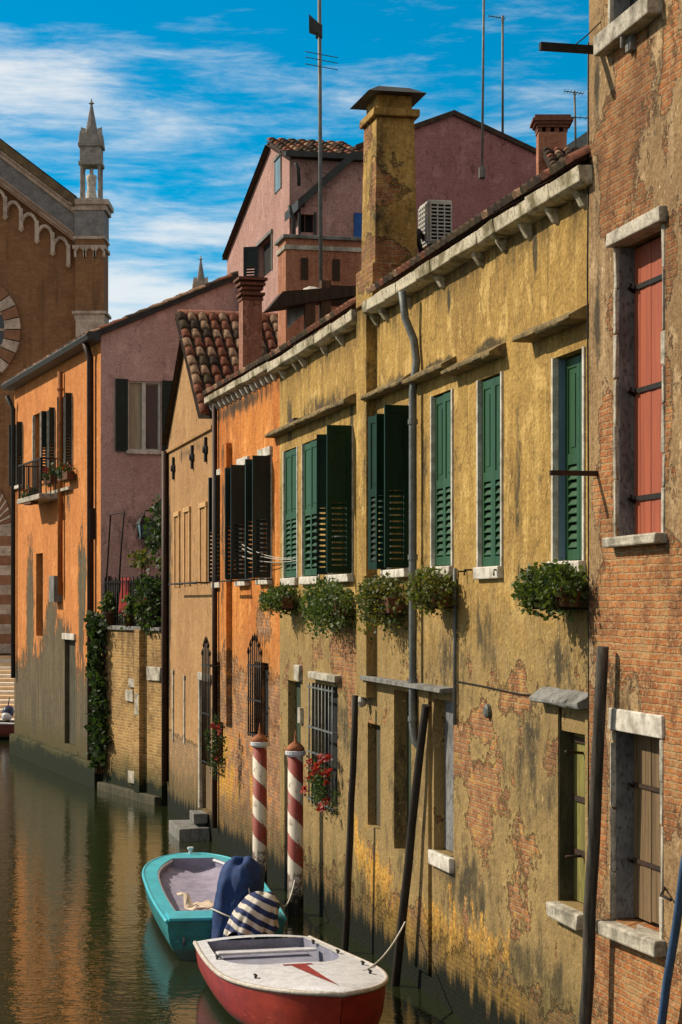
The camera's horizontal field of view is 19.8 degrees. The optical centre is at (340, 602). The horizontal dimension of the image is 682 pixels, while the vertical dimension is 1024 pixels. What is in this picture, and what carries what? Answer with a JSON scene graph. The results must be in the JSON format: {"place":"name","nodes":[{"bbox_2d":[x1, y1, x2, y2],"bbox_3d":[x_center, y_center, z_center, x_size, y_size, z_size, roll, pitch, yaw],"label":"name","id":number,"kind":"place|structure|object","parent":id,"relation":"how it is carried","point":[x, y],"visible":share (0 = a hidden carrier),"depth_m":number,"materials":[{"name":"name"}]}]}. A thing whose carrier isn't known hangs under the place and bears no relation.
{"place":"outdoors","nodes":[
{"label":"outdoors","id":0,"kind":"place"},
{"bbox_2d":[0,656,13,720],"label":"quay","id":1,"kind":"structure","parent":0,"point":[6,686],"depth_m":76.60,"materials":[{"name":"stone"}]},
{"bbox_2d":[0,740,467,1023],"bbox_3d":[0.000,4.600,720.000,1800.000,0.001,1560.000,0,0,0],"label":"canal water","id":2,"kind":"structure","parent":0,"point":[83,940],"depth_m":28.08,"materials":[{"name":"green liquid"}]},
{"bbox_2d":[0,720,13,739],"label":"dinghy","id":3,"kind":"object","parent":2,"relation":"on","point":[6,730],"visible":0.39,"depth_m":65.33,"materials":[{"name":"red paint"}]},
{"bbox_2d":[2,697,13,722],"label":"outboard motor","id":4,"kind":"object","parent":3,"relation":"attached to","point":[7,713],"visible":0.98,"depth_m":65.78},
{"bbox_2d":[0,99,113,655],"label":"church","id":5,"kind":"structure","parent":2,"relation":"on","point":[54,245],"depth_m":84.86,"materials":[{"name":"brick"}]},
{"bbox_2d":[0,491,10,652],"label":"arch","id":6,"kind":"structure","parent":5,"relation":"in","point":[5,529],"depth_m":84.85,"materials":[{"name":"stone"}]},
{"bbox_2d":[0,285,20,374],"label":"round window","id":7,"kind":"structure","parent":5,"relation":"in","point":[8,309],"depth_m":84.79,"materials":[{"name":"stone"}]},
{"bbox_2d":[1,271,237,788],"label":"corner house","id":8,"kind":"structure","parent":2,"relation":"on","point":[91,407],"depth_m":50.78,"materials":[{"name":"orange paint"}]},
{"bbox_2d":[9,421,22,489],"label":"window","id":9,"kind":"structure","parent":8,"relation":"in","point":[19,425],"depth_m":58.07,"materials":[{"name":"wood"}]},
{"bbox_2d":[21,486,37,504],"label":"flower box","id":10,"kind":"object","parent":8,"relation":"attached to","point":[23,495],"visible":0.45,"depth_m":54.11,"materials":[{"name":"ceramic"}]},
{"bbox_2d":[32,412,40,486],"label":"balcony door","id":11,"kind":"structure","parent":8,"relation":"in","point":[33,416],"depth_m":56.44,"materials":[{"name":"wood"}]},
{"bbox_2d":[42,554,42,634],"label":"blind window","id":12,"kind":"structure","parent":8,"relation":"in","point":[42,554],"depth_m":56.08,"materials":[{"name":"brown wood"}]},
{"bbox_2d":[41,407,54,480],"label":"window","id":13,"kind":"structure","parent":8,"relation":"in","point":[47,417],"depth_m":54.50,"materials":[{"name":"wood"}]},
{"bbox_2d":[42,462,57,486],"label":"flower box","id":14,"kind":"object","parent":8,"relation":"attached to","point":[48,475],"visible":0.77,"depth_m":53.13,"materials":[{"name":"ceramic"}]},
{"bbox_2d":[54,462,74,481],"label":"flower box","id":15,"kind":"object","parent":8,"relation":"attached to","point":[63,473],"visible":1,"depth_m":51.14,"materials":[{"name":"ceramic"}]},
{"bbox_2d":[57,393,71,470],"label":"window","id":16,"kind":"structure","parent":8,"relation":"in","point":[67,400],"depth_m":51.35,"materials":[{"name":"wood"}]},
{"bbox_2d":[62,633,75,744],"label":"water door","id":17,"kind":"structure","parent":8,"relation":"in","point":[67,636],"depth_m":51.93,"materials":[{"name":"wood"}]},
{"bbox_2d":[136,510,149,538],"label":"lantern","id":18,"kind":"object","parent":8,"relation":"attached to","point":[140,525],"visible":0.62,"depth_m":46.11,"materials":[{"name":"grey glass"}]},
{"bbox_2d":[115,379,171,454],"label":"window","id":19,"kind":"structure","parent":8,"relation":"in","point":[137,403],"depth_m":48.63,"materials":[{"name":"white paint"}]},
{"bbox_2d":[97,625,167,805],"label":"garden wall","id":20,"kind":"structure","parent":2,"relation":"in","point":[131,767],"depth_m":45.61,"materials":[{"name":"brick"}]},
{"bbox_2d":[83,610,110,774],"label":"ivy","id":21,"kind":"object","parent":20,"relation":"attached to","point":[97,737],"visible":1,"depth_m":47.69,"materials":[{"name":"green plant"}]},
{"bbox_2d":[97,591,115,626],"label":"flower pot","id":22,"kind":"object","parent":20,"relation":"on","point":[108,602],"visible":1,"depth_m":47.37,"materials":[{"name":"ceramic"}]},
{"bbox_2d":[119,593,136,630],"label":"flower pot","id":23,"kind":"object","parent":20,"relation":"on","point":[128,619],"visible":0.77,"depth_m":46.11,"materials":[{"name":"ceramic"}]},
{"bbox_2d":[104,575,160,626],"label":"terrace fence","id":24,"kind":"object","parent":20,"relation":"on","point":[114,586],"visible":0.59,"depth_m":47.06,"materials":[{"name":"black metal"}]},
{"bbox_2d":[106,511,124,580],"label":"iron arch","id":25,"kind":"structure","parent":24,"relation":"on","point":[123,512],"depth_m":47.17,"materials":[{"name":"black metal"}]},
{"bbox_2d":[118,578,128,612],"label":"red cloth","id":26,"kind":"object","parent":24,"relation":"hanging from","point":[121,606],"visible":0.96,"depth_m":46.85,"materials":[{"name":"red fabric"}]},
{"bbox_2d":[126,548,160,575],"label":"bush","id":27,"kind":"object","parent":20,"relation":"on","point":[140,561],"visible":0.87,"depth_m":46.49,"materials":[{"name":"green plant"}]},
{"bbox_2d":[134,597,153,624],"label":"flower pot","id":28,"kind":"object","parent":20,"relation":"on","point":[138,611],"visible":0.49,"depth_m":44.92,"materials":[{"name":"ceramic"}]},
{"bbox_2d":[130,568,160,635],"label":"bush","id":29,"kind":"object","parent":20,"relation":"on","point":[149,590],"visible":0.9,"depth_m":44.51,"materials":[{"name":"green plant"}]},
{"bbox_2d":[142,494,160,572],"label":"climbing shrub","id":30,"kind":"object","parent":20,"relation":"on","point":[154,545],"visible":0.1,"depth_m":44.50,"materials":[{"name":"green plant"}]},
{"bbox_2d":[169,810,209,840],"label":"water steps","id":31,"kind":"structure","parent":2,"relation":"in","point":[194,828],"depth_m":37.88,"materials":[{"name":"grey stone"}]},
{"bbox_2d":[192,256,207,287],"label":"bell turret","id":32,"kind":"object","parent":2,"relation":"on","point":[199,280],"visible":0.15,"depth_m":104.86,"materials":[{"name":"stone"}]},
{"bbox_2d":[142,847,286,959],"bbox_3d":[-1.938,4.339,28.087,1.735,0.963,5.956,0,0,-9],"label":"rowing boat","id":33,"kind":"object","parent":2,"relation":"on","point":[168,877],"visible":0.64,"depth_m":27.95,"materials":[{"name":"teal paint"}]},
{"bbox_2d":[176,892,213,910],"bbox_3d":[-1.917,4.060,26.602,0.495,0.207,0.504,0,0,-29],"label":"towel","id":34,"kind":"object","parent":33,"relation":"in","point":[191,906],"visible":0.83,"depth_m":26.57,"materials":[{"name":"beige fabric"}]},
{"bbox_2d":[209,856,264,940],"bbox_3d":[-1.333,3.859,25.212,0.691,1.186,1.015,3,0,8],"label":"motor cover","id":35,"kind":"object","parent":33,"relation":"on","point":[240,879],"visible":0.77,"depth_m":24.86,"materials":[{"name":"blue fabric"}]},
{"bbox_2d":[223,891,279,939],"bbox_3d":[-1.133,3.942,24.710,0.641,0.576,0.667,0,0,29],"label":"striped cloth","id":36,"kind":"object","parent":35,"relation":"on","point":[255,913],"visible":0.98,"depth_m":24.54,"materials":[{"name":"fabric"}]},
{"bbox_2d":[161,309,277,841],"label":"gabled house","id":37,"kind":"structure","parent":2,"relation":"on","point":[208,353],"depth_m":40.49,"materials":[{"name":"paint"}]},
{"bbox_2d":[173,511,180,586],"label":"blind window","id":38,"kind":"structure","parent":37,"relation":"in","point":[176,515],"depth_m":42.13,"materials":[{"name":"beige paint"}]},
{"bbox_2d":[183,506,190,585],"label":"blind window","id":39,"kind":"structure","parent":37,"relation":"in","point":[187,510],"depth_m":40.68,"materials":[{"name":"beige paint"}]},
{"bbox_2d":[198,501,207,583],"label":"blind window","id":40,"kind":"structure","parent":37,"relation":"in","point":[203,507],"depth_m":38.57,"materials":[{"name":"beige paint"}]},
{"bbox_2d":[197,672,211,810],"bbox_3d":[-2.622,2.745,38.359,0.177,2.703,1.539,0,0,-13],"label":"door","id":41,"kind":"structure","parent":37,"relation":"in","point":[199,674],"depth_m":38.89,"materials":[{"name":"grey wood"}]},
{"bbox_2d":[250,723,268,884],"bbox_3d":[-1.304,3.869,31.400,0.302,3.862,0.302,0,0,0],"label":"striped mooring pole","id":42,"kind":"object","parent":2,"relation":"in","point":[259,743],"visible":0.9,"depth_m":31.30,"materials":[{"name":"red paint"}]},
{"bbox_2d":[201,276,323,884],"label":"orange house","id":43,"kind":"structure","parent":2,"relation":"on","point":[243,402],"depth_m":34.55,"materials":[{"name":"paint"}]},
{"bbox_2d":[201,636,219,766],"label":"barred window","id":44,"kind":"structure","parent":43,"relation":"in","point":[204,664],"depth_m":36.88,"materials":[{"name":"black metal"}]},
{"bbox_2d":[208,469,219,587],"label":"window","id":45,"kind":"structure","parent":43,"relation":"in","point":[217,477],"depth_m":36.45,"materials":[{"name":"wood"}]},
{"bbox_2d":[203,713,227,778],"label":"geraniums","id":46,"kind":"object","parent":43,"relation":"attached to","point":[218,756],"visible":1,"depth_m":35.08,"materials":[{"name":"green plant"}]},
{"bbox_2d":[219,456,249,585],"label":"window","id":47,"kind":"structure","parent":43,"relation":"in","point":[235,475],"depth_m":34.13,"materials":[{"name":"wood"}]},
{"bbox_2d":[239,446,272,584],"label":"window","id":48,"kind":"structure","parent":43,"relation":"in","point":[258,469],"depth_m":32.34,"materials":[{"name":"wood"}]},
{"bbox_2d":[247,632,268,737],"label":"barred window","id":49,"kind":"structure","parent":43,"relation":"in","point":[254,638],"depth_m":33.28,"materials":[{"name":"black metal"}]},
{"bbox_2d":[193,934,388,1023],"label":"motorboat","id":50,"kind":"object","parent":2,"relation":"on","point":[298,979],"visible":1,"depth_m":20.78,"materials":[{"name":"red paint"}]},
{"bbox_2d":[222,137,360,312],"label":"rose house","id":51,"kind":"structure","parent":2,"relation":"on","point":[261,226],"depth_m":44.95,"materials":[{"name":"paint"}]},
{"bbox_2d":[256,229,272,276],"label":"window","id":52,"kind":"structure","parent":51,"relation":"in","point":[268,248],"depth_m":45.95,"materials":[{"name":"grey stone"}]},
{"bbox_2d":[273,151,281,193],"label":"window","id":53,"kind":"structure","parent":51,"relation":"in","point":[277,160],"depth_m":44.11,"materials":[{"name":"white glass"}]},
{"bbox_2d":[285,151,362,236],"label":"lean to house","id":54,"kind":"structure","parent":51,"relation":"attached to","point":[342,199],"depth_m":41.79,"materials":[{"name":"paint"}]},
{"bbox_2d":[298,211,316,234],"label":"window","id":55,"kind":"structure","parent":54,"relation":"in","point":[308,219],"depth_m":41.76,"materials":[{"name":"black glass"}]},
{"bbox_2d":[285,730,305,915],"bbox_3d":[-0.670,3.841,28.800,0.302,3.918,0.302,0,0,0],"label":"striped mooring pole","id":56,"kind":"object","parent":2,"relation":"in","point":[295,752],"visible":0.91,"depth_m":28.70,"materials":[{"name":"red paint"}]},
{"bbox_2d":[279,880,294,906],"bbox_3d":[-0.762,4.155,27.645,0.022,0.244,2.325,0,0,5],"label":"mooring rope","id":57,"kind":"object","parent":56,"relation":"attached to","point":[290,895],"visible":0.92,"depth_m":28.05,"materials":[{"name":"beige fabric"}]},
{"bbox_2d":[274,234,361,346],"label":"roof terrace house","id":58,"kind":"structure","parent":2,"relation":"on","point":[298,261],"depth_m":36.14,"materials":[{"name":"pink paint"}]},
{"bbox_2d":[341,695,357,951],"bbox_3d":[0.101,3.359,25.638,0.106,4.291,0.402,0,0,-32],"label":"mooring pole","id":59,"kind":"object","parent":2,"relation":"in","point":[349,844],"visible":0.78,"depth_m":25.57,"materials":[{"name":"brown wood"}]},
{"bbox_2d":[391,704,429,986],"bbox_3d":[0.771,3.348,23.168,0.128,4.329,1.141,0,0,-25],"label":"mooring pole","id":60,"kind":"object","parent":2,"relation":"in","point":[406,879],"visible":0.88,"depth_m":23.02,"materials":[{"name":"brown wood"}]},
{"bbox_2d":[362,921,405,970],"bbox_3d":[0.501,3.908,22.197,0.021,0.252,2.079,0,0,15],"label":"mooring rope","id":61,"kind":"object","parent":60,"relation":"attached to","point":[385,953],"visible":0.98,"depth_m":22.39,"materials":[{"name":"beige fabric"}]},
{"bbox_2d":[264,86,597,1023],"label":"yellow house","id":62,"kind":"structure","parent":2,"relation":"in","point":[432,410],"depth_m":21.89,"materials":[{"name":"paint"}]},
{"bbox_2d":[257,582,301,617],"bbox_3d":[-0.937,-0.021,30.462,0.653,0.597,1.349,0,0,-13],"label":"flower box","id":63,"kind":"object","parent":62,"relation":"attached to","point":[281,597],"visible":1,"depth_m":30.14,"materials":[{"name":"ceramic"}]},
{"bbox_2d":[280,446,297,585],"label":"window","id":64,"kind":"structure","parent":62,"relation":"in","point":[290,458],"depth_m":30.86,"materials":[{"name":"wood"}]},
{"bbox_2d":[242,536,345,562],"bbox_3d":[-0.798,-0.821,30.650,0.348,0.368,5.696,0,0,-15],"label":"washing line","id":65,"kind":"object","parent":62,"relation":"attached to","point":[285,558],"visible":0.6,"depth_m":31.52,"materials":[{"name":"metal"}]},
{"bbox_2d":[293,665,302,743],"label":"blind window","id":66,"kind":"structure","parent":62,"relation":"in","point":[297,668],"depth_m":30.77,"materials":[{"name":"stone"}]},
{"bbox_2d":[263,280,355,328],"bbox_3d":[-0.053,-4.682,33.856,2.550,1.764,0.600,0,0,-13],"label":"timber shelter","id":67,"kind":"object","parent":62,"relation":"on","point":[326,295],"visible":0.43,"depth_m":33.50,"materials":[{"name":"brown wood"}]},
{"bbox_2d":[287,286,316,328],"bbox_3d":[-0.406,-5.114,33.981,1.147,0.828,0.558,0,0,-13],"label":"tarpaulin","id":68,"kind":"object","parent":67,"relation":"on","point":[294,314],"visible":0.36,"depth_m":33.77,"materials":[{"name":"grey fabric"}]},
{"bbox_2d":[299,440,319,584],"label":"window","id":69,"kind":"structure","parent":62,"relation":"in","point":[308,451],"depth_m":29.58,"materials":[{"name":"wood"}]},
{"bbox_2d":[264,393,355,582],"bbox_3d":[-0.520,-1.568,29.307,0.561,2.587,5.817,0,0,-13],"label":"window","id":70,"kind":"structure","parent":62,"relation":"in","point":[334,448],"depth_m":26.67,"materials":[{"name":"wood"}]},
{"bbox_2d":[300,748,340,819],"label":"geraniums","id":71,"kind":"object","parent":62,"relation":"attached to","point":[317,788],"visible":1,"depth_m":27.78,"materials":[{"name":"red plant"}]},
{"bbox_2d":[305,0,337,318],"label":"antenna","id":72,"kind":"object","parent":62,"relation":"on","point":[315,27],"visible":0.93,"depth_m":35.17,"materials":[{"name":"metal"}]},
{"bbox_2d":[307,671,341,813],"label":"barred window","id":73,"kind":"structure","parent":62,"relation":"in","point":[331,693],"depth_m":28.67,"materials":[{"name":"metal"}]},
{"bbox_2d":[298,576,355,641],"bbox_3d":[-0.192,0.092,27.172,0.691,0.910,2.477,0,0,-13],"label":"flower box","id":74,"kind":"object","parent":62,"relation":"attached to","point":[327,603],"visible":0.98,"depth_m":26.68,"materials":[{"name":"ceramic"}]},
{"bbox_2d":[376,725,379,825],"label":"blind window","id":75,"kind":"structure","parent":62,"relation":"in","point":[377,726],"depth_m":25.73,"materials":[{"name":"paint"}]},
{"bbox_2d":[350,572,408,640],"bbox_3d":[0.501,0.048,24.152,0.649,0.851,1.840,0,0,-13],"label":"flower box","id":76,"kind":"object","parent":62,"relation":"attached to","point":[377,602],"visible":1,"depth_m":23.88,"materials":[{"name":"ceramic"}]},
{"bbox_2d":[360,373,410,577],"bbox_3d":[0.600,-1.547,24.494,0.522,2.500,2.131,0,0,-13],"label":"window","id":77,"kind":"structure","parent":62,"relation":"in","point":[388,432],"depth_m":23.71,"materials":[{"name":"wood"}]},
{"bbox_2d":[407,692,410,826],"bbox_3d":[0.934,2.089,24.132,0.030,1.968,0.817,0,0,-13],"label":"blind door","id":78,"kind":"structure","parent":62,"relation":"in","point":[408,732],"depth_m":24.46,"materials":[{"name":"brown wood"}]},
{"bbox_2d":[401,356,455,577],"bbox_3d":[1.050,-1.524,22.617,0.284,2.487,1.753,0,0,-13],"label":"window","id":79,"kind":"structure","parent":62,"relation":"in","point":[441,407],"depth_m":22.48,"materials":[{"name":"wood"}]},
{"bbox_2d":[401,565,458,616],"bbox_3d":[1.011,-0.129,21.942,0.606,0.601,1.185,0,0,-13],"label":"flower box","id":80,"kind":"object","parent":62,"relation":"attached to","point":[430,589],"visible":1,"depth_m":21.68,"materials":[{"name":"ceramic"}]},
{"bbox_2d":[417,200,451,263],"bbox_3d":[1.180,-4.742,25.751,0.495,1.050,0.610,0,0,-13],"label":"air conditioner","id":81,"kind":"object","parent":62,"relation":"on","point":[434,221],"visible":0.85,"depth_m":25.59,"materials":[{"name":"white metal"}]},
{"bbox_2d":[428,700,454,873],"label":"blind window","id":82,"kind":"structure","parent":62,"relation":"in","point":[437,859],"depth_m":22.50,"materials":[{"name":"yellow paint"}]},
{"bbox_2d":[441,342,505,579],"bbox_3d":[1.443,-1.465,20.887,0.284,2.443,1.828,0,0,-13],"label":"window","id":83,"kind":"structure","parent":62,"relation":"in","point":[489,393],"depth_m":20.67,"materials":[{"name":"wood"}]},
{"bbox_2d":[511,557,587,621],"bbox_3d":[1.933,-0.114,17.857,0.706,0.593,1.237,0,0,-13],"label":"flower box","id":84,"kind":"object","parent":62,"relation":"attached to","point":[552,587],"visible":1,"depth_m":17.58,"materials":[{"name":"ceramic"}]},
{"bbox_2d":[512,304,588,572],"bbox_3d":[2.037,-1.487,18.404,0.372,2.438,1.658,0,0,-13],"label":"window","id":85,"kind":"structure","parent":62,"relation":"in","point":[568,376],"depth_m":18.47,"materials":[{"name":"wood"}]},
{"bbox_2d":[529,687,587,930],"bbox_3d":[2.119,1.884,18.227,0.323,2.178,1.355,0,0,-13],"label":"blind window","id":86,"kind":"structure","parent":62,"relation":"in","point":[571,721],"depth_m":18.40,"materials":[{"name":"wood"}]},
{"bbox_2d":[354,110,535,253],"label":"plum house","id":87,"kind":"structure","parent":2,"relation":"on","point":[447,154],"depth_m":46.05,"materials":[{"name":"paint"}]},
{"bbox_2d":[479,0,484,179],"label":"antenna","id":88,"kind":"object","parent":87,"relation":"on","point":[481,172],"visible":1,"depth_m":44.48,"materials":[{"name":"metal"}]},
{"bbox_2d":[488,14,505,132],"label":"antenna","id":89,"kind":"object","parent":87,"relation":"on","point":[502,72],"visible":0.94,"depth_m":47.98,"materials":[{"name":"metal"}]},
{"bbox_2d":[567,132,586,149],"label":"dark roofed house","id":90,"kind":"structure","parent":2,"relation":"on","point":[582,140],"depth_m":48.19,"materials":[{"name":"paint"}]},
{"bbox_2d":[578,646,608,1023],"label":"mooring pole","id":91,"kind":"object","parent":2,"relation":"in","point":[591,881],"visible":1,"depth_m":16.86,"materials":[{"name":"brown wood"}]},
{"bbox_2d":[539,0,681,1023],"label":"brick house","id":92,"kind":"structure","parent":2,"relation":"on","point":[632,49],"depth_m":16.53,"materials":[{"name":"brick"}]},
{"bbox_2d":[593,0,661,56],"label":"window","id":93,"kind":"structure","parent":92,"relation":"in","point":[625,17],"depth_m":16.40,"materials":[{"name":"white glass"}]},
{"bbox_2d":[596,708,666,957],"bbox_3d":[2.520,1.891,16.327,0.367,1.964,1.307,0,0,-13],"label":"window","id":94,"kind":"structure","parent":92,"relation":"in","point":[636,761],"depth_m":16.65,"materials":[{"name":"stone"}]},
{"bbox_2d":[602,205,666,547],"bbox_3d":[2.540,-1.830,16.281,0.338,2.727,1.218,0,0,-13],"label":"window","id":95,"kind":"structure","parent":92,"relation":"in","point":[639,275],"depth_m":16.63,"materials":[{"name":"wood"}]},
{"bbox_2d":[657,855,681,1023],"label":"mooring pole","id":96,"kind":"object","parent":2,"relation":"in","point":[669,965],"visible":1,"depth_m":15.26,"materials":[{"name":"blue paint"}]},
{"bbox_2d":[0,0,588,322],"label":"sky","id":97,"kind":"structure","parent":0,"point":[187,96],"materials":[{"name":"blue"}]},
{"bbox_2d":[530,114,579,174],"bbox_3d":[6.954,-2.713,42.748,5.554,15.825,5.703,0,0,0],"label":"chimney","id":98,"kind":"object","parent":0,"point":[551,131],"depth_m":42.65,"materials":[{"name":"brick"}]},
{"bbox_2d":[564,89,586,145],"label":"antenna","id":99,"kind":"object","parent":98,"relation":"on","point":[574,92],"visible":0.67,"depth_m":44.48,"materials":[{"name":"metal"}]}
]}

